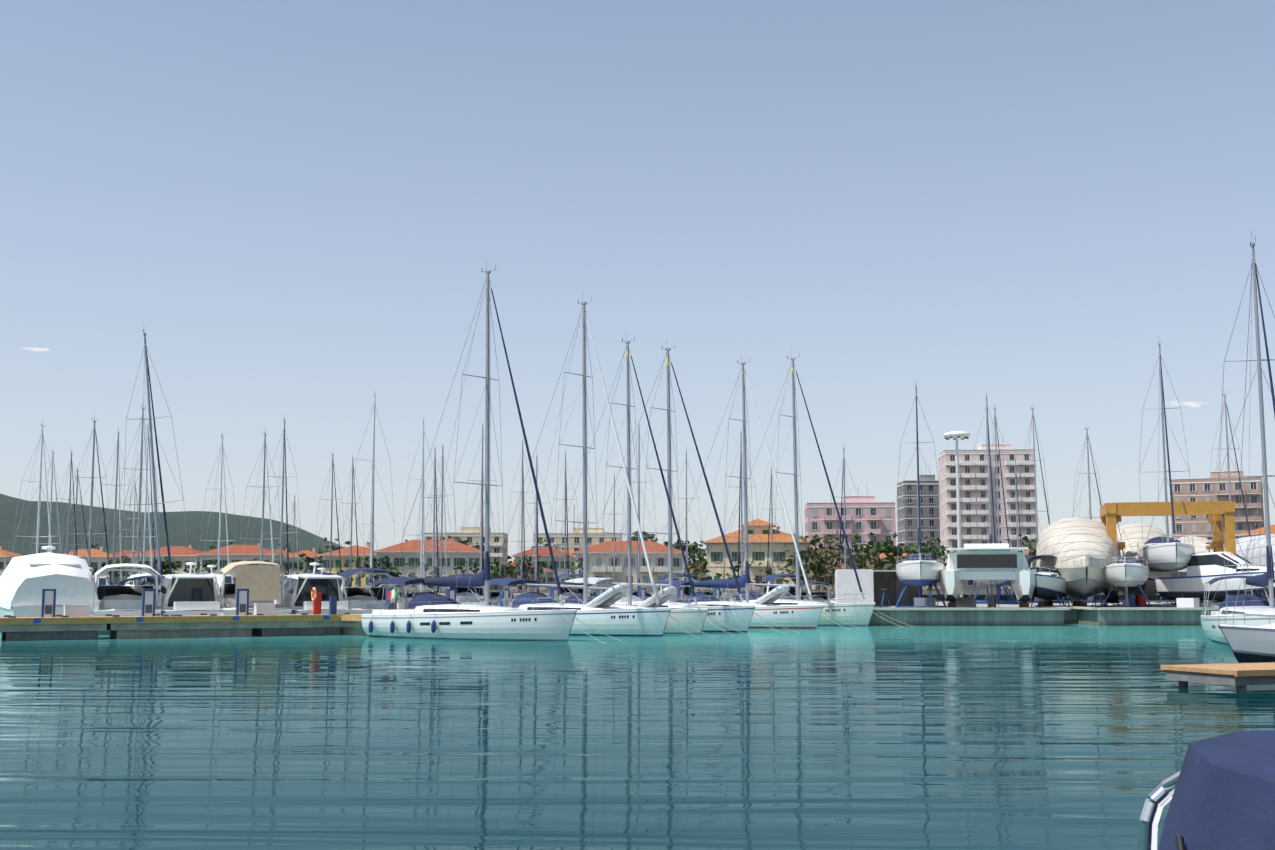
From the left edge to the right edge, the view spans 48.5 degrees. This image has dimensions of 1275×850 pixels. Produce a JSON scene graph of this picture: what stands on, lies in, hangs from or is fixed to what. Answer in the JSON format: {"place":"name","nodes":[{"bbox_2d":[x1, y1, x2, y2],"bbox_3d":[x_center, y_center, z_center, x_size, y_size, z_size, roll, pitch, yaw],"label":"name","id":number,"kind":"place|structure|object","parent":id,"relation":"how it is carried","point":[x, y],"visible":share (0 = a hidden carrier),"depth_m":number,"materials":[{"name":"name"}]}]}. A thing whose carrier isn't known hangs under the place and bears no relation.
{"place":"outdoors","nodes":[
{"label":"outdoors","id":0,"kind":"place"},
{"bbox_2d":[0,545,23,576],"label":"building","id":1,"kind":"structure","parent":0,"point":[5,557],"depth_m":335.36,"materials":[{"name":"orange"}]},
{"bbox_2d":[196,542,286,582],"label":"building","id":2,"kind":"structure","parent":0,"point":[253,550],"depth_m":312.29,"materials":[{"name":"orange"}]},
{"bbox_2d":[319,542,375,586],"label":"building","id":3,"kind":"structure","parent":0,"point":[345,555],"depth_m":294.43,"materials":[{"name":"beige"}]},
{"bbox_2d":[374,537,484,589],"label":"building","id":4,"kind":"structure","parent":0,"point":[409,552],"depth_m":284.75,"materials":[{"name":"orange"}]},
{"bbox_2d":[424,527,507,565],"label":"building","id":5,"kind":"structure","parent":0,"point":[500,539],"depth_m":418.40,"materials":[{"name":"paint"}]},
{"bbox_2d":[489,561,553,588],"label":"building","id":6,"kind":"structure","parent":0,"point":[545,578],"depth_m":298.40,"materials":[{"name":"beige"}]},
{"bbox_2d":[511,545,573,581],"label":"building","id":7,"kind":"structure","parent":0,"point":[544,554],"depth_m":326.27,"materials":[{"name":"orange"}]},
{"bbox_2d":[533,520,620,551],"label":"building","id":8,"kind":"structure","parent":0,"point":[591,531],"depth_m":422.93,"materials":[{"name":"beige concrete"}]},
{"bbox_2d":[0,494,1159,594],"bbox_3d":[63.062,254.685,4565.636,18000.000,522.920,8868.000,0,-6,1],"label":"ground","id":9,"kind":"structure","parent":0,"point":[178,534],"depth_m":2162.57,"materials":[{"name":"green plant"}]},
{"bbox_2d":[64,546,119,584],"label":"building","id":10,"kind":"structure","parent":9,"relation":"on","point":[99,554],"depth_m":340.63,"materials":[{"name":"orange"}]},
{"bbox_2d":[129,544,201,587],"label":"building","id":11,"kind":"structure","parent":9,"relation":"on","point":[180,554],"depth_m":324.47,"materials":[{"name":"orange"}]},
{"bbox_2d":[92,558,364,586],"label":"shore shrubs","id":12,"kind":"object","parent":9,"relation":"on","point":[213,561],"depth_m":259.66,"materials":[{"name":"green plant"}]},
{"bbox_2d":[283,547,321,574],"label":"building","id":13,"kind":"structure","parent":9,"relation":"on","point":[303,563],"depth_m":340.38,"materials":[{"name":"orange"}]},
{"bbox_2d":[355,555,397,586],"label":"tree","id":14,"kind":"object","parent":9,"relation":"on","point":[376,564],"visible":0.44,"depth_m":278.53,"materials":[{"name":"green plant"}]},
{"bbox_2d":[391,553,588,589],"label":"shore shrubs","id":15,"kind":"object","parent":9,"relation":"on","point":[476,563],"depth_m":248.47,"materials":[{"name":"green plant"}]},
{"bbox_2d":[502,555,547,587],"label":"tree","id":16,"kind":"object","parent":9,"relation":"on","point":[532,572],"visible":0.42,"depth_m":265.82,"materials":[{"name":"green plant"}]},
{"bbox_2d":[682,553,809,590],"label":"shore shrubs","id":17,"kind":"object","parent":9,"relation":"on","point":[705,563],"depth_m":235.92,"materials":[{"name":"green plant"}]},
{"bbox_2d":[703,519,810,589],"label":"building","id":18,"kind":"structure","parent":9,"relation":"on","point":[714,548],"depth_m":260.10,"materials":[{"name":"paint"}]},
{"bbox_2d":[779,546,824,581],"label":"tree","id":19,"kind":"object","parent":9,"relation":"on","point":[806,558],"visible":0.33,"depth_m":258.14,"materials":[{"name":"green plant"}]},
{"bbox_2d":[791,534,853,589],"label":"tree","id":20,"kind":"object","parent":9,"relation":"on","point":[822,550],"visible":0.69,"depth_m":255.50,"materials":[{"name":"green plant"}]},
{"bbox_2d":[817,533,884,569],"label":"tree","id":21,"kind":"object","parent":9,"relation":"on","point":[877,544],"visible":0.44,"depth_m":259.31,"materials":[{"name":"green plant"}]},
{"bbox_2d":[794,546,909,590],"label":"shore shrubs","id":22,"kind":"object","parent":9,"relation":"on","point":[885,561],"depth_m":217.69,"materials":[{"name":"green plant"}]},
{"bbox_2d":[864,532,946,569],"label":"tree","id":23,"kind":"object","parent":9,"relation":"on","point":[886,551],"visible":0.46,"depth_m":260.45,"materials":[{"name":"green plant"}]},
{"bbox_2d":[911,530,957,588],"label":"tree","id":24,"kind":"object","parent":9,"relation":"on","point":[933,552],"visible":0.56,"depth_m":297.35,"materials":[{"name":"green plant"}]},
{"bbox_2d":[572,538,684,589],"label":"building","id":25,"kind":"structure","parent":0,"point":[601,571],"depth_m":274.49,"materials":[{"name":"orange"}]},
{"bbox_2d":[0,595,1274,849],"bbox_3d":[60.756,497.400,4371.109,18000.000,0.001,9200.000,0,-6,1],"label":"water","id":26,"kind":"structure","parent":0,"point":[1072,737],"depth_m":22.81,"materials":[{"name":"teal liquid"}]},
{"bbox_2d":[7,418,57,565],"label":"yacht","id":27,"kind":"object","parent":26,"relation":"on","point":[37,544],"visible":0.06,"depth_m":107.20,"materials":[{"name":"grey"}]},
{"bbox_2d":[28,450,62,554],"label":"sailboat mast","id":28,"kind":"object","parent":26,"relation":"on","point":[51,498],"visible":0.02,"depth_m":148.43,"materials":[{"name":"grey"}]},
{"bbox_2d":[0,546,98,616],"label":"motor cruiser","id":29,"kind":"object","parent":26,"relation":"on","point":[25,580],"visible":0.69,"depth_m":72.00,"materials":[{"name":"white plastic"}]},
{"bbox_2d":[51,447,81,555],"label":"sailboat mast","id":30,"kind":"object","parent":26,"relation":"on","point":[71,467],"visible":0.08,"depth_m":141.25,"materials":[{"name":"grey"}]},
{"bbox_2d":[53,470,87,558],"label":"sailboat mast","id":31,"kind":"object","parent":26,"relation":"on","point":[74,548],"visible":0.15,"depth_m":153.18,"materials":[{"name":"grey"}]},
{"bbox_2d":[58,413,111,584],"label":"yacht","id":32,"kind":"object","parent":26,"relation":"on","point":[92,477],"visible":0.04,"depth_m":111.26,"materials":[{"name":"grey"}]},
{"bbox_2d":[94,427,131,584],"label":"yacht","id":33,"kind":"object","parent":26,"relation":"on","point":[114,532],"visible":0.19,"depth_m":136.20,"materials":[{"name":"grey"}]},
{"bbox_2d":[92,563,161,633],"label":"motor cruiser","id":34,"kind":"object","parent":26,"relation":"on","point":[113,598],"visible":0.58,"depth_m":74.54,"materials":[{"name":"white plastic"}]},
{"bbox_2d":[114,406,157,588],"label":"yacht","id":35,"kind":"object","parent":26,"relation":"on","point":[139,511],"visible":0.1,"depth_m":109.12,"materials":[{"name":"grey"}]},
{"bbox_2d":[126,425,159,588],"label":"sailboat mast","id":36,"kind":"object","parent":26,"relation":"on","point":[144,535],"visible":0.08,"depth_m":129.12,"materials":[{"name":"grey"}]},
{"bbox_2d":[115,329,188,610],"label":"raked yacht","id":37,"kind":"object","parent":26,"relation":"on","point":[150,580],"visible":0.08,"depth_m":88.01,"materials":[{"name":"white"}]},
{"bbox_2d":[0,587,348,640],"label":"pontoon","id":38,"kind":"object","parent":26,"relation":"on","point":[74,622],"visible":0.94,"depth_m":66.51,"materials":[{"name":"concrete"}]},
{"bbox_2d":[155,562,222,614],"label":"motor cruiser","id":39,"kind":"object","parent":26,"relation":"on","point":[189,593],"visible":0.44,"depth_m":75.18,"materials":[{"name":"white plastic"}]},
{"bbox_2d":[200,434,235,574],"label":"sailboat mast","id":40,"kind":"object","parent":26,"relation":"on","point":[221,489],"visible":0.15,"depth_m":118.85,"materials":[{"name":"grey"}]},
{"bbox_2d":[215,561,291,614],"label":"motor cruiser","id":41,"kind":"object","parent":26,"relation":"on","point":[260,580],"visible":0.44,"depth_m":74.01,"materials":[{"name":"white"}]},
{"bbox_2d":[233,433,280,578],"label":"yacht","id":42,"kind":"object","parent":26,"relation":"on","point":[270,510],"visible":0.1,"depth_m":112.95,"materials":[{"name":"grey"}]},
{"bbox_2d":[261,414,299,588],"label":"yacht","id":43,"kind":"object","parent":26,"relation":"on","point":[283,482],"visible":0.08,"depth_m":126.14,"materials":[{"name":"grey"}]},
{"bbox_2d":[274,562,359,613],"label":"motor cruiser","id":44,"kind":"object","parent":26,"relation":"on","point":[297,595],"visible":0.44,"depth_m":76.59,"materials":[{"name":"white plastic"}]},
{"bbox_2d":[312,454,344,573],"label":"sailboat mast","id":45,"kind":"object","parent":26,"relation":"on","point":[332,506],"visible":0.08,"depth_m":150.82,"materials":[{"name":"grey"}]},
{"bbox_2d":[335,458,364,586],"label":"sailboat mast","id":46,"kind":"object","parent":26,"relation":"on","point":[351,547],"visible":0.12,"depth_m":142.47,"materials":[{"name":"grey"}]},
{"bbox_2d":[338,568,399,613],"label":"motor cruiser","id":47,"kind":"object","parent":26,"relation":"on","point":[357,598],"visible":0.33,"depth_m":79.30,"materials":[{"name":"white"}]},
{"bbox_2d":[349,393,393,588],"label":"yacht","id":48,"kind":"object","parent":26,"relation":"on","point":[370,558],"visible":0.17,"depth_m":114.72,"materials":[{"name":"grey"}]},
{"bbox_2d":[398,420,439,601],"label":"yacht","id":49,"kind":"object","parent":26,"relation":"on","point":[410,596],"visible":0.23,"depth_m":118.44,"materials":[{"name":"grey"}]},
{"bbox_2d":[409,450,450,594],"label":"yacht","id":50,"kind":"object","parent":26,"relation":"on","point":[433,543],"visible":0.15,"depth_m":125.40,"materials":[{"name":"grey"}]},
{"bbox_2d":[417,445,456,592],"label":"yacht","id":51,"kind":"object","parent":26,"relation":"on","point":[441,501],"visible":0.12,"depth_m":135.63,"materials":[{"name":"grey"}]},
{"bbox_2d":[447,573,484,604],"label":"boat","id":52,"kind":"object","parent":26,"relation":"on","point":[462,594],"visible":0.17,"depth_m":117.37,"materials":[{"name":"white"}]},
{"bbox_2d":[462,425,499,596],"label":"yacht","id":53,"kind":"object","parent":26,"relation":"on","point":[481,545],"visible":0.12,"depth_m":130.51,"materials":[{"name":"grey"}]},
{"bbox_2d":[339,265,623,642],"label":"sailboat","id":54,"kind":"object","parent":26,"relation":"on","point":[427,615],"visible":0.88,"depth_m":65.31,"materials":[{"name":"white plastic"}]},
{"bbox_2d":[507,441,534,592],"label":"yacht","id":55,"kind":"object","parent":26,"relation":"on","point":[522,522],"visible":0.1,"depth_m":142.39,"materials":[{"name":"grey"}]},
{"bbox_2d":[329,588,719,635],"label":"pontoon","id":56,"kind":"object","parent":26,"relation":"on","point":[353,626],"visible":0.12,"depth_m":72.56,"materials":[{"name":"concrete"}]},
{"bbox_2d":[514,455,553,598],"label":"yacht","id":57,"kind":"object","parent":26,"relation":"on","point":[536,559],"visible":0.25,"depth_m":122.23,"materials":[{"name":"grey"}]},
{"bbox_2d":[546,449,579,589],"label":"yacht","id":58,"kind":"object","parent":26,"relation":"on","point":[565,544],"visible":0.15,"depth_m":150.35,"materials":[{"name":"grey"}]},
{"bbox_2d":[554,574,589,601],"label":"boat","id":59,"kind":"object","parent":26,"relation":"on","point":[576,591],"visible":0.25,"depth_m":122.10,"materials":[{"name":"blue"}]},
{"bbox_2d":[470,300,714,637],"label":"sailboat","id":60,"kind":"object","parent":26,"relation":"on","point":[600,613],"visible":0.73,"depth_m":70.27,"materials":[{"name":"white plastic"}]},
{"bbox_2d":[600,476,627,590],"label":"yacht","id":61,"kind":"object","parent":26,"relation":"on","point":[614,552],"visible":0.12,"depth_m":155.06,"materials":[{"name":"grey"}]},
{"bbox_2d":[527,336,748,635],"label":"sailboat","id":62,"kind":"object","parent":26,"relation":"on","point":[694,618],"visible":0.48,"depth_m":74.13,"materials":[{"name":"white plastic"}]},
{"bbox_2d":[621,427,656,597],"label":"yacht","id":63,"kind":"object","parent":26,"relation":"on","point":[648,595],"visible":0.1,"depth_m":124.92,"materials":[{"name":"grey"}]},
{"bbox_2d":[655,573,698,601],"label":"boat","id":64,"kind":"object","parent":26,"relation":"on","point":[680,575],"visible":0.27,"depth_m":116.33,"materials":[{"name":"blue"}]},
{"bbox_2d":[558,347,797,633],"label":"sailboat","id":65,"kind":"object","parent":26,"relation":"on","point":[737,617],"visible":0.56,"depth_m":77.18,"materials":[{"name":"white plastic"}]},
{"bbox_2d":[672,450,702,591],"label":"yacht","id":66,"kind":"object","parent":26,"relation":"on","point":[686,549],"visible":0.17,"depth_m":139.99,"materials":[{"name":"grey"}]},
{"bbox_2d":[724,432,764,600],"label":"yacht","id":67,"kind":"object","parent":26,"relation":"on","point":[739,539],"visible":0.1,"depth_m":122.22,"materials":[{"name":"grey"}]},
{"bbox_2d":[649,358,860,629],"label":"sailboat","id":68,"kind":"object","parent":26,"relation":"on","point":[800,616],"visible":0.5,"depth_m":83.30,"materials":[{"name":"white plastic"}]},
{"bbox_2d":[759,468,786,592],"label":"yacht","id":69,"kind":"object","parent":26,"relation":"on","point":[772,514],"visible":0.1,"depth_m":150.02,"materials":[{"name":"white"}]},
{"bbox_2d":[756,574,808,599],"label":"boat","id":70,"kind":"object","parent":26,"relation":"on","point":[769,578],"visible":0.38,"depth_m":119.10,"materials":[{"name":"blue"}]},
{"bbox_2d":[701,356,914,626],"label":"sailboat","id":71,"kind":"object","parent":26,"relation":"on","point":[855,614],"visible":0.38,"depth_m":88.20,"materials":[{"name":"white plastic"}]},
{"bbox_2d":[800,581,831,603],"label":"boat","id":72,"kind":"object","parent":26,"relation":"on","point":[820,597],"visible":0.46,"depth_m":117.25,"materials":[{"name":"white"}]},
{"bbox_2d":[828,447,863,602],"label":"yacht","id":73,"kind":"object","parent":26,"relation":"on","point":[844,497],"visible":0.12,"depth_m":125.09,"materials":[{"name":"grey"}]},
{"bbox_2d":[1138,730,1274,849],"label":"boat","id":74,"kind":"object","parent":26,"relation":"on","point":[1218,792],"visible":1,"depth_m":2.15,"materials":[{"name":"fabric"}]},
{"bbox_2d":[1161,662,1274,691],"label":"pier","id":75,"kind":"structure","parent":26,"relation":"in","point":[1240,676],"depth_m":33.43,"materials":[{"name":"brown wood"}]},
{"bbox_2d":[1201,231,1274,644],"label":"yacht","id":76,"kind":"object","parent":26,"relation":"on","point":[1252,603],"visible":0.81,"depth_m":59.12,"materials":[{"name":"white plastic"}]},
{"bbox_2d":[1218,612,1274,662],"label":"motorboat","id":77,"kind":"object","parent":26,"relation":"on","point":[1251,644],"visible":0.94,"depth_m":43.93,"materials":[{"name":"white plastic"}]},
{"bbox_2d":[0,0,1274,566],"label":"sky","id":78,"kind":"structure","parent":0,"point":[300,208],"materials":[{"name":"blue"}]},
{"bbox_2d":[804,486,895,588],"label":"building","id":79,"kind":"structure","parent":0,"point":[877,520],"depth_m":324.62,"materials":[{"name":"pink concrete"}]},
{"bbox_2d":[897,469,940,588],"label":"building","id":80,"kind":"structure","parent":0,"point":[907,505],"depth_m":378.24,"materials":[{"name":"grey concrete"}]},
{"bbox_2d":[938,438,1036,588],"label":"building","id":81,"kind":"structure","parent":0,"point":[972,530],"depth_m":354.20,"materials":[{"name":"pink concrete"}]},
{"bbox_2d":[825,595,1218,625],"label":"quay","id":82,"kind":"structure","parent":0,"point":[1055,614],"depth_m":86.78,"materials":[{"name":"concrete"}]},
{"bbox_2d":[835,569,873,603],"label":"wall","id":83,"kind":"structure","parent":82,"relation":"on","point":[846,581],"depth_m":96.94,"materials":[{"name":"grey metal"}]},
{"bbox_2d":[873,570,930,605],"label":"wall","id":84,"kind":"structure","parent":82,"relation":"on","point":[891,582],"depth_m":105.29,"materials":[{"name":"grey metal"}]},
{"bbox_2d":[895,386,947,607],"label":"yacht","id":85,"kind":"object","parent":82,"relation":"on","point":[920,569],"visible":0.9,"depth_m":90.94,"materials":[{"name":"white plastic"}]},
{"bbox_2d":[943,431,969,596],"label":"mast light","id":86,"kind":"object","parent":82,"relation":"on","point":[962,435],"visible":0.81,"depth_m":105.35,"materials":[{"name":"grey"}]},
{"bbox_2d":[939,543,1035,607],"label":"catamaran","id":87,"kind":"object","parent":82,"relation":"on","point":[997,561],"visible":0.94,"depth_m":90.04,"materials":[{"name":"white plastic"}]},
{"bbox_2d":[969,393,1017,603],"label":"yacht","id":88,"kind":"object","parent":82,"relation":"on","point":[986,582],"visible":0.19,"depth_m":116.33,"materials":[{"name":"grey"}]},
{"bbox_2d":[975,404,1014,601],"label":"yacht","id":89,"kind":"object","parent":82,"relation":"on","point":[998,587],"visible":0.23,"depth_m":126.55,"materials":[{"name":"grey"}]},
{"bbox_2d":[1001,457,1031,599],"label":"yacht","id":90,"kind":"object","parent":82,"relation":"on","point":[1016,540],"visible":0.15,"depth_m":133.53,"materials":[{"name":"grey"}]},
{"bbox_2d":[1009,406,1062,602],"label":"yacht","id":91,"kind":"object","parent":82,"relation":"on","point":[1036,599],"visible":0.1,"depth_m":122.79,"materials":[{"name":"grey"}]},
{"bbox_2d":[1022,555,1069,607],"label":"motorboat","id":92,"kind":"object","parent":82,"relation":"on","point":[1050,585],"visible":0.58,"depth_m":91.64,"materials":[{"name":"blue"}]},
{"bbox_2d":[880,565,1251,607],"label":"hardstand clutter","id":93,"kind":"object","parent":82,"relation":"on","point":[965,602],"visible":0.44,"depth_m":93.63,"materials":[{"name":"white metal"}]},
{"bbox_2d":[1033,517,1125,606],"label":"wrapped boat","id":94,"kind":"object","parent":82,"relation":"on","point":[1082,550],"visible":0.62,"depth_m":93.70,"materials":[{"name":"white plastic"}]},
{"bbox_2d":[1063,427,1119,602],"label":"yacht","id":95,"kind":"object","parent":82,"relation":"on","point":[1090,599],"visible":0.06,"depth_m":123.61,"materials":[{"name":"grey"}]},
{"bbox_2d":[1101,530,1151,606],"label":"sailboat","id":96,"kind":"object","parent":82,"relation":"on","point":[1125,572],"visible":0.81,"depth_m":90.52,"materials":[{"name":"white"}]},
{"bbox_2d":[1103,523,1176,605],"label":"wrapped boat","id":97,"kind":"object","parent":82,"relation":"on","point":[1134,532],"visible":0.25,"depth_m":102.96,"materials":[{"name":"white plastic"}]},
{"bbox_2d":[1100,501,1235,602],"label":"travel lift","id":98,"kind":"object","parent":82,"relation":"on","point":[1111,514],"visible":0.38,"depth_m":94.50,"materials":[{"name":"yellow metal"}]},
{"bbox_2d":[1137,344,1194,571],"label":"yacht in slings","id":99,"kind":"object","parent":98,"relation":"on","point":[1158,553],"visible":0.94,"depth_m":94.86,"materials":[{"name":"white plastic"}]},
{"bbox_2d":[1155,535,1214,603],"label":"wrapped boat","id":100,"kind":"object","parent":82,"relation":"on","point":[1198,542],"visible":0.08,"depth_m":114.57,"materials":[{"name":"white plastic"}]},
{"bbox_2d":[1148,544,1274,599],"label":"motorboat","id":101,"kind":"object","parent":82,"relation":"on","point":[1203,569],"visible":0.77,"depth_m":92.23,"materials":[{"name":"white plastic"}]},
{"bbox_2d":[1206,394,1250,602],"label":"yacht","id":102,"kind":"object","parent":82,"relation":"on","point":[1229,497],"visible":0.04,"depth_m":118.58,"materials":[{"name":"grey"}]},
{"bbox_2d":[1205,534,1274,605],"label":"wrapped boat","id":103,"kind":"object","parent":82,"relation":"on","point":[1256,548],"visible":0.17,"depth_m":102.63,"materials":[{"name":"white plastic"}]},
{"bbox_2d":[1170,465,1263,540],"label":"building","id":104,"kind":"structure","parent":0,"point":[1201,489],"depth_m":334.36,"materials":[{"name":"pink paint"}]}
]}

